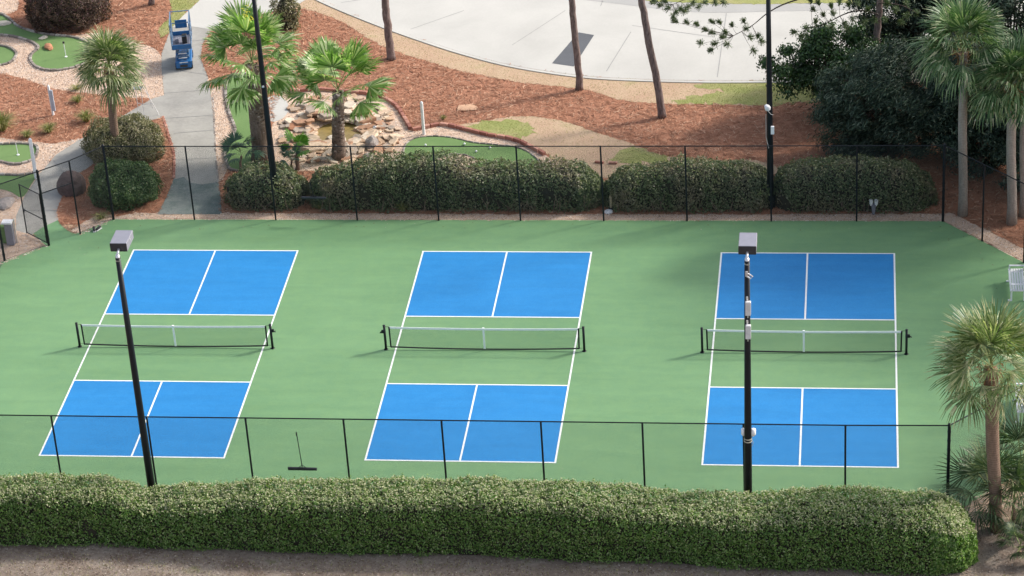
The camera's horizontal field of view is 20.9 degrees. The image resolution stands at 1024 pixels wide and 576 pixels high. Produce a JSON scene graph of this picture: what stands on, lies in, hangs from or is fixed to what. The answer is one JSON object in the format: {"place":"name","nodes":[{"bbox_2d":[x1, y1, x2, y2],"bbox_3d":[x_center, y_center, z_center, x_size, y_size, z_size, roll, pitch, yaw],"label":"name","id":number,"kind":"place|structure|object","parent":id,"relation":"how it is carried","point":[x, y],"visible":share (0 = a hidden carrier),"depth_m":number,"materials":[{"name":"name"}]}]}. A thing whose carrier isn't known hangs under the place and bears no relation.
{"place":"outdoors","nodes":[
{"label":"outdoors","id":0,"kind":"place"},
{"bbox_2d":[0,0,18,13],"bbox_3d":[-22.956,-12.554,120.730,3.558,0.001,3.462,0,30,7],"label":"gravel bed","id":1,"kind":"object","parent":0,"point":[5,4],"visible":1,"depth_m":119.94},
{"bbox_2d":[0,191,44,262],"bbox_3d":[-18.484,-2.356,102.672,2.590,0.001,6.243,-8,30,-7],"label":"gravel bed","id":2,"kind":"object","parent":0,"point":[21,249],"visible":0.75,"depth_m":101.46,"materials":[{"name":"gravel"}]},
{"bbox_2d":[0,197,14,209],"bbox_3d":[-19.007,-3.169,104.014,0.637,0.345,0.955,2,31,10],"label":"rock","id":3,"kind":"object","parent":2,"relation":"on","point":[6,203],"visible":0.79,"depth_m":103.81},
{"bbox_2d":[0,219,17,244],"bbox_3d":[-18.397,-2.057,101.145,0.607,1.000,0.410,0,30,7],"label":"utility pedestal","id":4,"kind":"object","parent":2,"relation":"on","point":[8,232],"visible":0.82,"depth_m":101.05,"materials":[{"name":"white plastic"}]},
{"bbox_2d":[0,137,77,197],"bbox_3d":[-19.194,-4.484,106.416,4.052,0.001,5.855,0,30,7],"label":"gravel bed","id":5,"kind":"object","parent":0,"point":[40,167],"visible":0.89,"depth_m":107.22,"materials":[{"name":"gravel"}]},
{"bbox_2d":[0,174,34,196],"bbox_3d":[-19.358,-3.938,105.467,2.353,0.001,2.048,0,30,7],"label":"putting green","id":6,"kind":"object","parent":5,"relation":"on","point":[3,178],"visible":0.64,"depth_m":105.50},
{"bbox_2d":[0,144,35,163],"bbox_3d":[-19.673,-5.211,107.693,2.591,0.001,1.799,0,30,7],"label":"putting green","id":7,"kind":"object","parent":5,"relation":"on","point":[8,153],"visible":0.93,"depth_m":107.70,"materials":[{"name":"carpet"}]},
{"bbox_2d":[0,141,38,164],"bbox_3d":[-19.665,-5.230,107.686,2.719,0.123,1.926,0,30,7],"label":"brick edging","id":8,"kind":"object","parent":5,"relation":"on","point":[22,162],"visible":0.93,"depth_m":107.51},
{"bbox_2d":[28,138,36,178],"bbox_3d":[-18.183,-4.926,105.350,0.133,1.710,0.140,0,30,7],"label":"marker post","id":9,"kind":"object","parent":5,"relation":"on","point":[32,154],"visible":0.95,"depth_m":105.25,"materials":[{"name":"white plastic"}]},
{"bbox_2d":[34,220,74,244],"bbox_3d":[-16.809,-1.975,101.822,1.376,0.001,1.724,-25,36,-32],"label":"gate apron","id":10,"kind":"object","parent":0,"point":[57,231],"visible":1,"depth_m":101.89,"materials":[{"name":"green paint"}]},
{"bbox_2d":[0,33,163,98],"bbox_3d":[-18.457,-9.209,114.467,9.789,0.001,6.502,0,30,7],"label":"gravel bed","id":11,"kind":"object","parent":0,"point":[64,76],"visible":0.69,"depth_m":113.80,"materials":[{"name":"gravel"}]},
{"bbox_2d":[0,46,14,64],"bbox_3d":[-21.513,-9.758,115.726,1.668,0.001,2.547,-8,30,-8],"label":"putting green","id":12,"kind":"object","parent":11,"relation":"on","point":[7,54],"visible":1,"depth_m":115.61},
{"bbox_2d":[0,44,17,65],"bbox_3d":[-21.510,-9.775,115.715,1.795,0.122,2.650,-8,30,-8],"label":"brick edging","id":13,"kind":"object","parent":12,"relation":"on","point":[15,55],"visible":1,"depth_m":115.43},
{"bbox_2d":[0,15,87,70],"bbox_3d":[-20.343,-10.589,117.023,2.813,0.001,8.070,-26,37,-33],"label":"putting green","id":14,"kind":"object","parent":11,"relation":"on","point":[54,57],"visible":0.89,"depth_m":115.83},
{"bbox_2d":[0,12,88,71],"bbox_3d":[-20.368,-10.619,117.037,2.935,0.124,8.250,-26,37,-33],"label":"brick edging","id":15,"kind":"object","parent":14,"relation":"on","point":[34,43],"visible":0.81,"depth_m":116.68,"materials":[{"name":"brick"}]},
{"bbox_2d":[16,95,163,233],"bbox_3d":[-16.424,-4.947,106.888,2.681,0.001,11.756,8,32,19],"label":"side path","id":16,"kind":"structure","parent":0,"point":[51,201],"depth_m":106.02,"materials":[{"name":"concrete"}]},
{"bbox_2d":[72,215,111,232],"bbox_3d":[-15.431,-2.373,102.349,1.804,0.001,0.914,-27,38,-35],"label":"gravel bed","id":17,"kind":"object","parent":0,"point":[84,228],"visible":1,"depth_m":102.39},
{"bbox_2d":[158,0,198,37],"bbox_3d":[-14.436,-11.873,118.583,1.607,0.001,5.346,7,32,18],"label":"grass verge","id":18,"kind":"object","parent":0,"point":[173,17],"depth_m":118.55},
{"bbox_2d":[162,26,216,183],"bbox_3d":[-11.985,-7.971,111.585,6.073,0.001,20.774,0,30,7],"label":"path","id":19,"kind":"structure","parent":0,"point":[180,105],"depth_m":109.97,"materials":[{"name":"concrete"}]},
{"bbox_2d":[21,40,215,210],"bbox_3d":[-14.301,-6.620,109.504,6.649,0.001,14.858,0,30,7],"label":"path joint","id":20,"kind":"object","parent":19,"relation":"on","point":[178,132],"visible":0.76,"depth_m":108.41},
{"bbox_2d":[169,10,192,68],"bbox_3d":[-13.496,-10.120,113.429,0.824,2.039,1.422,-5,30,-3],"label":"scissor lift","id":21,"kind":"object","parent":19,"relation":"on","point":[181,43],"visible":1,"depth_m":113.28,"materials":[{"name":"blue paint"}]},
{"bbox_2d":[159,177,221,213],"bbox_3d":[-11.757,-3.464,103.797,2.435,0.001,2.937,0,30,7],"label":"stained path","id":22,"kind":"structure","parent":0,"point":[164,209],"depth_m":103.58,"materials":[{"name":"grey concrete"}]},
{"bbox_2d":[210,87,233,180],"bbox_3d":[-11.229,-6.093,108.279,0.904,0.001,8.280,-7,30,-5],"label":"gravel bed","id":23,"kind":"object","parent":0,"point":[222,126],"visible":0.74,"depth_m":109.06,"materials":[{"name":"gravel"}]},
{"bbox_2d":[173,0,303,28],"bbox_3d":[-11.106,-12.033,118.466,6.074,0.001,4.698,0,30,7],"label":"path apron","id":24,"kind":"object","parent":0,"point":[202,14],"visible":0.46,"depth_m":118.26,"materials":[{"name":"concrete"}]},
{"bbox_2d":[227,75,251,168],"bbox_3d":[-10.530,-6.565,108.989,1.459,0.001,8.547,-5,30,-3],"label":"putting green","id":25,"kind":"object","parent":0,"point":[241,119],"visible":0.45,"depth_m":108.74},
{"bbox_2d":[218,130,264,167],"bbox_3d":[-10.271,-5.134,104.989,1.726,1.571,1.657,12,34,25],"label":"young palm","id":26,"kind":"object","parent":25,"relation":"on","point":[230,140],"visible":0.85,"depth_m":104.99,"materials":[{"name":"green plant"}]},
{"bbox_2d":[224,72,259,171],"bbox_3d":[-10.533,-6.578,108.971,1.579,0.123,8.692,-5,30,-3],"label":"brick edging","id":27,"kind":"object","parent":25,"relation":"on","point":[234,127],"visible":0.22,"depth_m":109.17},
{"bbox_2d":[271,88,406,170],"bbox_3d":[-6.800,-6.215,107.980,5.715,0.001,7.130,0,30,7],"label":"gravel bed","id":28,"kind":"object","parent":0,"point":[279,132],"visible":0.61,"depth_m":107.89,"materials":[{"name":"gravel"}]},
{"bbox_2d":[268,95,287,120],"bbox_3d":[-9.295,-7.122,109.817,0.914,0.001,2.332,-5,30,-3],"label":"round pad","id":29,"kind":"object","parent":28,"relation":"on","point":[279,110],"visible":0.76,"depth_m":109.78,"materials":[{"name":"concrete"}]},
{"bbox_2d":[279,128,310,170],"bbox_3d":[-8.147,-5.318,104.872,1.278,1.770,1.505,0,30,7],"label":"young palm","id":30,"kind":"object","parent":28,"relation":"on","point":[302,139],"visible":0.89,"depth_m":104.81,"materials":[{"name":"green plant"}]},
{"bbox_2d":[279,35,395,160],"bbox_3d":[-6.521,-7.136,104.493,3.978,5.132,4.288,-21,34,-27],"label":"palm tree","id":31,"kind":"object","parent":28,"relation":"on","point":[316,63],"visible":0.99,"depth_m":103.82,"materials":[{"name":"green plant"}]},
{"bbox_2d":[267,87,411,129],"bbox_3d":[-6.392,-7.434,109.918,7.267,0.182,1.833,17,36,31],"label":"brick edging","id":32,"kind":"object","parent":28,"relation":"on","point":[392,103],"visible":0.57,"depth_m":110.20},
{"bbox_2d":[365,135,378,148],"bbox_3d":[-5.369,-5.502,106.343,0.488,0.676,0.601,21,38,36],"label":"rock","id":33,"kind":"object","parent":28,"relation":"on","point":[371,140],"visible":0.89,"depth_m":106.15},
{"bbox_2d":[318,122,360,140],"bbox_3d":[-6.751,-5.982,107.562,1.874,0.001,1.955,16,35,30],"label":"pond water","id":34,"kind":"structure","parent":0,"point":[324,132],"depth_m":107.74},
{"bbox_2d":[381,107,546,161],"bbox_3d":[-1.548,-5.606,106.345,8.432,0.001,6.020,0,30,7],"label":"gravel bed","id":35,"kind":"object","parent":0,"point":[413,134],"visible":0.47,"depth_m":106.75,"materials":[{"name":"gravel"}]},
{"bbox_2d":[404,136,535,167],"bbox_3d":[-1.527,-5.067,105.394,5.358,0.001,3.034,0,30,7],"label":"putting green","id":36,"kind":"object","parent":35,"relation":"on","point":[447,141],"visible":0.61,"depth_m":105.83,"materials":[{"name":"carpet"}]},
{"bbox_2d":[403,135,538,159],"bbox_3d":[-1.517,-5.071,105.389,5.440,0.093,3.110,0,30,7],"label":"brick edging","id":37,"kind":"object","parent":36,"relation":"on","point":[408,141],"visible":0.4,"depth_m":106.25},
{"bbox_2d":[412,122,545,155],"bbox_3d":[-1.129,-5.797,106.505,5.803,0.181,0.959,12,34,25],"label":"brick edging","id":38,"kind":"object","parent":35,"relation":"on","point":[484,133],"visible":0.98,"depth_m":106.73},
{"bbox_2d":[0,0,1023,525],"bbox_3d":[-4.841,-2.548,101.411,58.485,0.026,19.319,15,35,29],"label":"gravel","id":39,"kind":"structure","parent":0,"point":[218,122],"depth_m":105.59,"materials":[{"name":"stone"}]},
{"bbox_2d":[0,219,1023,505],"bbox_3d":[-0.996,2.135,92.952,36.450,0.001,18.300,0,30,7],"label":"court surface","id":40,"kind":"object","parent":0,"point":[648,309],"visible":0.7,"depth_m":93.52,"materials":[{"name":"green paint"}]},
{"bbox_2d":[0,146,111,266],"bbox_3d":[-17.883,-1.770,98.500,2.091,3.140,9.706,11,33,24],"label":"chain link fence","id":41,"kind":"object","parent":40,"relation":"on","point":[42,211],"visible":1,"depth_m":100.33,"materials":[{"name":"black metal"}]},
{"bbox_2d":[18,184,46,242],"bbox_3d":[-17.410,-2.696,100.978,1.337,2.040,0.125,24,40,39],"label":"gate","id":42,"kind":"structure","parent":41,"relation":"attached to","point":[22,198],"depth_m":101.03,"materials":[{"name":"black metal"}]},
{"bbox_2d":[41,250,297,457],"bbox_3d":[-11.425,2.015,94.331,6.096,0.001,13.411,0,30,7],"label":"blue court","id":43,"kind":"object","parent":40,"relation":"on","point":[249,283],"visible":0.9,"depth_m":92.34,"materials":[{"name":"paint"}]},
{"bbox_2d":[39,250,298,457],"bbox_3d":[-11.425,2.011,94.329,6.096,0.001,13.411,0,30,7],"label":"court lines","id":44,"kind":"object","parent":43,"relation":"on","point":[250,382],"visible":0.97,"depth_m":93.53,"materials":[{"name":"white paint"}]},
{"bbox_2d":[75,322,275,348],"bbox_3d":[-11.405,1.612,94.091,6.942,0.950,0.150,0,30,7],"label":"pickleball net","id":45,"kind":"object","parent":40,"relation":"on","point":[271,330],"visible":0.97,"depth_m":94.09,"materials":[{"name":"black fabric"}]},
{"bbox_2d":[0,414,950,508],"bbox_3d":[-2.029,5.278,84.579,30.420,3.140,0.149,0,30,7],"label":"chain link fence","id":46,"kind":"object","parent":40,"relation":"on","point":[948,458],"visible":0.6,"depth_m":84.16,"materials":[{"name":"black metal"}]},
{"bbox_2d":[367,252,591,462],"bbox_3d":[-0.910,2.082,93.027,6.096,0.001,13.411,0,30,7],"label":"blue court","id":47,"kind":"object","parent":40,"relation":"on","point":[542,284],"visible":1,"depth_m":91.00,"materials":[{"name":"paint"}]},
{"bbox_2d":[365,251,591,462],"bbox_3d":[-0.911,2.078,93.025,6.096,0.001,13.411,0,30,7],"label":"court lines","id":48,"kind":"object","parent":47,"relation":"on","point":[405,316],"visible":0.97,"depth_m":92.08,"materials":[{"name":"white paint"}]},
{"bbox_2d":[380,325,586,351],"bbox_3d":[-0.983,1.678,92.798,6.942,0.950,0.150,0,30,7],"label":"pickleball net","id":49,"kind":"object","parent":40,"relation":"on","point":[383,331],"visible":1,"depth_m":92.78,"materials":[{"name":"black fabric"}]},
{"bbox_2d":[101,143,945,221],"bbox_3d":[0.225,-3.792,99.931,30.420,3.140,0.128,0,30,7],"label":"chain link fence","id":50,"kind":"object","parent":40,"relation":"on","point":[290,152],"visible":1,"depth_m":99.81,"materials":[{"name":"black metal"}]},
{"bbox_2d":[703,253,896,467],"bbox_3d":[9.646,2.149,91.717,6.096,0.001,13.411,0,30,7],"label":"blue court","id":51,"kind":"object","parent":40,"relation":"on","point":[850,286],"visible":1,"depth_m":89.67,"materials":[{"name":"paint"}]},
{"bbox_2d":[701,252,898,467],"bbox_3d":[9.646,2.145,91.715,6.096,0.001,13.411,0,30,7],"label":"court lines","id":52,"kind":"object","parent":51,"relation":"on","point":[800,465],"visible":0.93,"depth_m":90.68,"materials":[{"name":"white paint"}]},
{"bbox_2d":[700,327,911,354],"bbox_3d":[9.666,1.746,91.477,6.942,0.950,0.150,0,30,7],"label":"pickleball net","id":53,"kind":"object","parent":40,"relation":"on","point":[907,335],"visible":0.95,"depth_m":91.47,"materials":[{"name":"black fabric"}]},
{"bbox_2d":[944,145,1023,501],"bbox_3d":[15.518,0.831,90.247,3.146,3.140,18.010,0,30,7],"label":"chain link fence","id":54,"kind":"object","parent":40,"relation":"on","point":[982,209],"visible":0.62,"depth_m":96.17,"materials":[{"name":"black metal"}]},
{"bbox_2d":[1006,265,1023,300],"bbox_3d":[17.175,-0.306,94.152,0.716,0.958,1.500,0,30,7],"label":"park bench","id":55,"kind":"object","parent":40,"relation":"on","point":[1020,279],"visible":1,"depth_m":94.13,"materials":[{"name":"white plastic"}]},
{"bbox_2d":[0,0,1023,265],"bbox_3d":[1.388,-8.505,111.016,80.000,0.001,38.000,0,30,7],"label":"mulch bed","id":56,"kind":"object","parent":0,"point":[438,72],"visible":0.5,"depth_m":108.54,"materials":[{"name":"brown wood"}]},
{"bbox_2d":[0,110,19,131],"bbox_3d":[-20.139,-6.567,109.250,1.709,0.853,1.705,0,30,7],"label":"grass clump","id":57,"kind":"object","parent":56,"relation":"on","point":[4,122],"visible":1,"depth_m":109.27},
{"bbox_2d":[47,85,55,115],"bbox_3d":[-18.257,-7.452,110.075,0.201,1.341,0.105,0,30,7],"label":"marker post","id":58,"kind":"object","parent":56,"relation":"on","point":[51,99],"visible":1,"depth_m":110.02,"materials":[{"name":"white plastic"}]},
{"bbox_2d":[23,0,113,33],"bbox_3d":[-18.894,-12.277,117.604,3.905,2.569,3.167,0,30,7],"label":"bush","id":59,"kind":"object","parent":56,"relation":"on","point":[67,14],"visible":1,"depth_m":116.99,"materials":[{"name":"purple plant"}]},
{"bbox_2d":[56,170,85,196],"bbox_3d":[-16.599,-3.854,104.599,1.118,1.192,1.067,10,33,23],"label":"boulder","id":60,"kind":"object","parent":56,"relation":"on","point":[66,191],"visible":0.81,"depth_m":104.19,"materials":[{"name":"stone"}]},
{"bbox_2d":[74,107,98,121],"bbox_3d":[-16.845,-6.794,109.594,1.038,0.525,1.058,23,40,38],"label":"grass clump","id":61,"kind":"object","parent":56,"relation":"on","point":[85,117],"visible":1,"depth_m":109.57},
{"bbox_2d":[71,24,148,140],"bbox_3d":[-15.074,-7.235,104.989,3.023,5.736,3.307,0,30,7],"label":"palm tree","id":62,"kind":"object","parent":56,"relation":"on","point":[101,47],"visible":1,"depth_m":103.96,"materials":[{"name":"green plant"}]},
{"bbox_2d":[79,111,166,168],"bbox_3d":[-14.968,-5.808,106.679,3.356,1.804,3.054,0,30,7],"label":"bush","id":63,"kind":"object","parent":56,"relation":"on","point":[143,131],"visible":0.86,"depth_m":106.10,"materials":[{"name":"green plant"}]},
{"bbox_2d":[86,157,163,211],"bbox_3d":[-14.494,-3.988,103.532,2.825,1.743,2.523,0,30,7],"label":"bush","id":64,"kind":"object","parent":56,"relation":"on","point":[119,186],"visible":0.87,"depth_m":103.02,"materials":[{"name":"green plant"}]},
{"bbox_2d":[162,117,175,177],"bbox_3d":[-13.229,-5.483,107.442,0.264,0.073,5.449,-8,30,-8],"label":"brick edging","id":65,"kind":"object","parent":56,"relation":"on","point":[170,142],"visible":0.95,"depth_m":107.18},
{"bbox_2d":[212,97,217,174],"bbox_3d":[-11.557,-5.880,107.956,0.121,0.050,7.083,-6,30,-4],"label":"brick edging","id":66,"kind":"object","parent":56,"relation":"on","point":[214,133],"visible":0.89,"depth_m":108.31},
{"bbox_2d":[196,0,303,162],"bbox_3d":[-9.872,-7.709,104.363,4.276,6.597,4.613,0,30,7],"label":"palm tree","id":67,"kind":"object","parent":56,"relation":"on","point":[230,30],"visible":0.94,"depth_m":103.49,"materials":[{"name":"green plant"}]},
{"bbox_2d":[252,0,277,191],"bbox_3d":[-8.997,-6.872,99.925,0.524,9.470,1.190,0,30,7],"label":"lamp pole","id":68,"kind":"object","parent":56,"relation":"on","point":[269,137],"visible":0.78,"depth_m":100.21,"materials":[{"name":"black metal"}]},
{"bbox_2d":[222,157,308,211],"bbox_3d":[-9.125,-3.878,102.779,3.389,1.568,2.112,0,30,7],"label":"hedge","id":69,"kind":"object","parent":56,"relation":"on","point":[286,178],"visible":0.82,"depth_m":102.36,"materials":[{"name":"green plant"}]},
{"bbox_2d":[269,0,301,32],"bbox_3d":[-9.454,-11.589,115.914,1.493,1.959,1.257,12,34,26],"label":"bush","id":70,"kind":"object","parent":56,"relation":"on","point":[290,14],"visible":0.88,"depth_m":115.69,"materials":[{"name":"green plant"}]},
{"bbox_2d":[278,142,301,166],"bbox_3d":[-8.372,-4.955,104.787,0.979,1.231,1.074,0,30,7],"label":"young palm","id":71,"kind":"object","parent":56,"relation":"on","point":[285,153],"visible":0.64,"depth_m":104.67,"materials":[{"name":"green plant"}]},
{"bbox_2d":[381,0,395,60],"bbox_3d":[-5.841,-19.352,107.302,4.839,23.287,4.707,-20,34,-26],"label":"pine tree","id":72,"kind":"object","parent":56,"relation":"on","point":[390,52],"visible":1,"depth_m":112.36,"materials":[{"name":"brown plant"}]},
{"bbox_2d":[306,147,605,213],"bbox_3d":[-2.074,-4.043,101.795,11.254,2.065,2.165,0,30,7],"label":"hedge","id":73,"kind":"object","parent":56,"relation":"on","point":[480,190],"visible":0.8,"depth_m":101.34,"materials":[{"name":"green plant"}]},
{"bbox_2d":[569,0,583,90],"bbox_3d":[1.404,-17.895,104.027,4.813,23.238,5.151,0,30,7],"label":"pine tree","id":74,"kind":"object","parent":56,"relation":"on","point":[576,49],"visible":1,"depth_m":108.68,"materials":[{"name":"brown plant"}]},
{"bbox_2d":[638,0,666,118],"bbox_3d":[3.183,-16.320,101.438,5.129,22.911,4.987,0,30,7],"label":"pine tree","id":75,"kind":"object","parent":56,"relation":"on","point":[661,110],"visible":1,"depth_m":105.93,"materials":[{"name":"brown plant"}]},
{"bbox_2d":[603,152,775,213],"bbox_3d":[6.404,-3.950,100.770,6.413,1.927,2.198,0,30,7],"label":"hedge","id":76,"kind":"object","parent":56,"relation":"on","point":[634,199],"visible":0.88,"depth_m":100.30,"materials":[{"name":"green plant"}]},
{"bbox_2d":[764,0,774,208],"bbox_3d":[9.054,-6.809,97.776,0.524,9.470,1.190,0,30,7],"label":"lamp pole","id":77,"kind":"object","parent":56,"relation":"on","point":[770,126],"visible":0.91,"depth_m":98.21,"materials":[{"name":"black metal"}]},
{"bbox_2d":[649,0,920,55],"bbox_3d":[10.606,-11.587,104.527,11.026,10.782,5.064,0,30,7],"label":"pine tree","id":78,"kind":"object","parent":56,"relation":"on","point":[878,16],"visible":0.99,"depth_m":104.89,"materials":[{"name":"green plant"}]},
{"bbox_2d":[755,15,907,108],"bbox_3d":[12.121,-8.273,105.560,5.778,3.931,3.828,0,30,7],"label":"broadleaf tree","id":79,"kind":"object","parent":56,"relation":"on","point":[817,48],"visible":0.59,"depth_m":105.11,"materials":[{"name":"green plant"}]},
{"bbox_2d":[774,154,938,213],"bbox_3d":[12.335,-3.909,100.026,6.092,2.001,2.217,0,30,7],"label":"hedge","id":80,"kind":"object","parent":56,"relation":"on","point":[812,162],"visible":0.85,"depth_m":99.57,"materials":[{"name":"green plant"}]},
{"bbox_2d":[801,30,970,160],"bbox_3d":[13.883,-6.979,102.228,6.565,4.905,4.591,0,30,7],"label":"evergreen tree","id":81,"kind":"object","parent":56,"relation":"on","point":[880,76],"visible":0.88,"depth_m":101.67,"materials":[{"name":"green plant"}]},
{"bbox_2d":[838,0,984,80],"bbox_3d":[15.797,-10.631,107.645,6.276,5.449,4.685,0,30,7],"label":"evergreen tree","id":82,"kind":"object","parent":56,"relation":"on","point":[890,25],"visible":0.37,"depth_m":107.10,"materials":[{"name":"green plant"}]},
{"bbox_2d":[903,0,1017,216],"bbox_3d":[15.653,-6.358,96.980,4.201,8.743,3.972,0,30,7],"label":"palm tree","id":83,"kind":"object","parent":56,"relation":"on","point":[973,17],"visible":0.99,"depth_m":95.33,"materials":[{"name":"green plant"}]},
{"bbox_2d":[907,30,1022,189],"bbox_3d":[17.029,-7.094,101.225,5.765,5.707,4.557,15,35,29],"label":"evergreen tree","id":84,"kind":"object","parent":56,"relation":"on","point":[979,143],"visible":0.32,"depth_m":100.91,"materials":[{"name":"green plant"}]},
{"bbox_2d":[927,0,1023,60],"bbox_3d":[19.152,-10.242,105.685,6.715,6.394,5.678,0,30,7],"label":"evergreen tree","id":85,"kind":"object","parent":56,"relation":"on","point":[1009,8],"visible":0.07,"depth_m":104.08,"materials":[{"name":"green plant"}]},
{"bbox_2d":[962,32,1023,225],"bbox_3d":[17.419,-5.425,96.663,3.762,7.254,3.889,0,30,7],"label":"palm tree","id":86,"kind":"object","parent":56,"relation":"on","point":[984,99],"visible":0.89,"depth_m":95.15,"materials":[{"name":"green plant"}]},
{"bbox_2d":[973,24,1023,217],"bbox_3d":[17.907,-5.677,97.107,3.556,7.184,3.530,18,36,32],"label":"palm tree","id":87,"kind":"object","parent":56,"relation":"on","point":[1021,148],"visible":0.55,"depth_m":96.15,"materials":[{"name":"green plant"}]},
{"bbox_2d":[986,101,1020,191],"bbox_3d":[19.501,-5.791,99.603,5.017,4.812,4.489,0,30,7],"label":"evergreen tree","id":88,"kind":"object","parent":56,"relation":"on","point":[1001,149],"visible":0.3,"depth_m":99.50,"materials":[{"name":"green plant"}]},
{"bbox_2d":[0,505,1023,575],"bbox_3d":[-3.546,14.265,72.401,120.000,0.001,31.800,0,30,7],"label":"ground","id":89,"kind":"structure","parent":0,"point":[119,569],"depth_m":82.86,"materials":[{"name":"soil"}]},
{"bbox_2d":[110,230,154,496],"bbox_3d":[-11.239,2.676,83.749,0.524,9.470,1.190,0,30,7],"label":"lamp pole","id":90,"kind":"object","parent":89,"relation":"on","point":[121,240],"visible":0.84,"depth_m":82.69,"materials":[{"name":"black metal"}]},
{"bbox_2d":[0,470,979,575],"bbox_3d":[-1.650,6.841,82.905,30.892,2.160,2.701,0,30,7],"label":"clipped hedge","id":91,"kind":"object","parent":89,"relation":"on","point":[932,535],"visible":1,"depth_m":82.36,"materials":[{"name":"green plant"}]},
{"bbox_2d":[738,233,756,501],"bbox_3d":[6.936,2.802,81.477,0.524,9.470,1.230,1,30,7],"label":"lamp pole","id":92,"kind":"object","parent":89,"relation":"on","point":[747,245],"visible":0.95,"depth_m":80.49,"materials":[{"name":"black metal"}]},
{"bbox_2d":[924,296,1023,533],"bbox_3d":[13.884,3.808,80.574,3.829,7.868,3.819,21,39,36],"label":"palm tree","id":93,"kind":"object","parent":89,"relation":"on","point":[991,333],"visible":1,"depth_m":79.24,"materials":[{"name":"green plant"}]},
{"bbox_2d":[929,427,1023,539],"bbox_3d":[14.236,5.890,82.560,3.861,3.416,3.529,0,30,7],"label":"saw palmetto","id":94,"kind":"object","parent":89,"relation":"on","point":[965,470],"visible":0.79,"depth_m":82.10,"materials":[{"name":"green plant"}]},
{"bbox_2d":[974,455,1023,541],"bbox_3d":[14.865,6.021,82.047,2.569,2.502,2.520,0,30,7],"label":"saw palmetto","id":95,"kind":"object","parent":89,"relation":"on","point":[1014,488],"visible":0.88,"depth_m":81.82,"materials":[{"name":"green plant"}]},
{"bbox_2d":[994,520,1023,560],"bbox_3d":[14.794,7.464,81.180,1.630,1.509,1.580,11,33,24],"label":"saw palmetto","id":96,"kind":"object","parent":89,"relation":"on","point":[1011,533],"visible":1,"depth_m":80.98,"materials":[{"name":"green plant"}]},
{"bbox_2d":[143,181,969,216],"bbox_3d":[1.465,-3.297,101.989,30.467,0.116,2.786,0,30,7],"label":"hedge litter","id":97,"kind":"object","parent":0,"point":[580,212],"visible":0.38,"depth_m":100.94,"materials":[{"name":"brown plant"}]},
{"bbox_2d":[115,212,1022,261],"bbox_3d":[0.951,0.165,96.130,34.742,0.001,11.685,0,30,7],"label":"gravel bed","id":98,"kind":"object","parent":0,"point":[838,218],"visible":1,"depth_m":100.39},
{"bbox_2d":[296,0,855,105],"bbox_3d":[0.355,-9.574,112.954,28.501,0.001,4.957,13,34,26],"label":"sidewalk","id":99,"kind":"structure","parent":0,"point":[669,95],"depth_m":111.37,"materials":[{"name":"concrete"}]},
{"bbox_2d":[0,0,1008,575],"bbox_3d":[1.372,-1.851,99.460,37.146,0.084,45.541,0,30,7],"label":"grass","id":100,"kind":"structure","parent":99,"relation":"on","point":[498,132],"depth_m":107.34,"materials":[{"name":"plant"}]},
{"bbox_2d":[461,116,777,177],"bbox_3d":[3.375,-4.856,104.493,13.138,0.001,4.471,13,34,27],"label":"lawn mound","id":101,"kind":"object","parent":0,"point":[561,128],"visible":0.46,"depth_m":105.85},
{"bbox_2d":[465,119,537,138],"bbox_3d":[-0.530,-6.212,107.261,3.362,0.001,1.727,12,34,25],"label":"green patch","id":102,"kind":"object","parent":101,"relation":"on","point":[527,131],"visible":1,"depth_m":107.20,"materials":[{"name":"plant"}]},
{"bbox_2d":[610,147,667,163],"bbox_3d":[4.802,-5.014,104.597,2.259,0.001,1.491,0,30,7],"label":"green patch","id":103,"kind":"object","parent":101,"relation":"on","point":[640,150],"visible":0.77,"depth_m":104.49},
{"bbox_2d":[323,0,1023,81],"bbox_3d":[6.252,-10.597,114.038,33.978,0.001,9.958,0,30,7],"label":"road","id":104,"kind":"structure","parent":0,"point":[493,30],"depth_m":114.09,"materials":[{"name":"concrete"}]},
{"bbox_2d":[341,0,726,76],"bbox_3d":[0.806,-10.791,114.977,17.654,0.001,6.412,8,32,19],"label":"road joint","id":105,"kind":"object","parent":104,"relation":"on","point":[621,46],"visible":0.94,"depth_m":113.97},
{"bbox_2d":[316,0,789,82],"bbox_3d":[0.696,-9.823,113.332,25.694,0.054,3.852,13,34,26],"label":"road kerb","id":106,"kind":"structure","parent":104,"relation":"on","point":[472,56],"depth_m":111.70,"materials":[{"name":"concrete"}]},
{"bbox_2d":[553,32,593,65],"bbox_3d":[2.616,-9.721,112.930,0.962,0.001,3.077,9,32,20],"label":"asphalt patch","id":107,"kind":"object","parent":104,"relation":"on","point":[565,56],"visible":0.83,"depth_m":112.78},
{"bbox_2d":[591,0,888,12],"bbox_3d":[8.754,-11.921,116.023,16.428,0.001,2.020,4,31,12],"label":"road gutter","id":108,"kind":"object","parent":104,"relation":"on","point":[755,7],"visible":0.58,"depth_m":115.46,"materials":[{"name":"concrete"}]},
{"bbox_2d":[672,80,817,106],"bbox_3d":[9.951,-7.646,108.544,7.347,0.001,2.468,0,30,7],"label":"green verge","id":109,"kind":"structure","parent":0,"point":[725,95],"depth_m":108.42,"materials":[{"name":"plant"}]},
{"bbox_2d":[646,0,851,4],"bbox_3d":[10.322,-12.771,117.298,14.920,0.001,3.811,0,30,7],"label":"lawn","id":110,"kind":"structure","parent":0,"point":[753,2],"depth_m":115.87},
{"bbox_2d":[968,486,1023,527],"bbox_3d":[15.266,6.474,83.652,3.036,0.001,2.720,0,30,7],"label":"gravel bed","id":111,"kind":"object","parent":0,"point":[1003,515],"visible":0.3,"depth_m":83.49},
{"bbox_2d":[964,409,1023,510],"bbox_3d":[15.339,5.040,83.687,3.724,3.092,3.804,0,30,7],"label":"saw palmetto","id":112,"kind":"object","parent":111,"relation":"on","point":[1014,433],"visible":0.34,"depth_m":83.49,"materials":[{"name":"green plant"}]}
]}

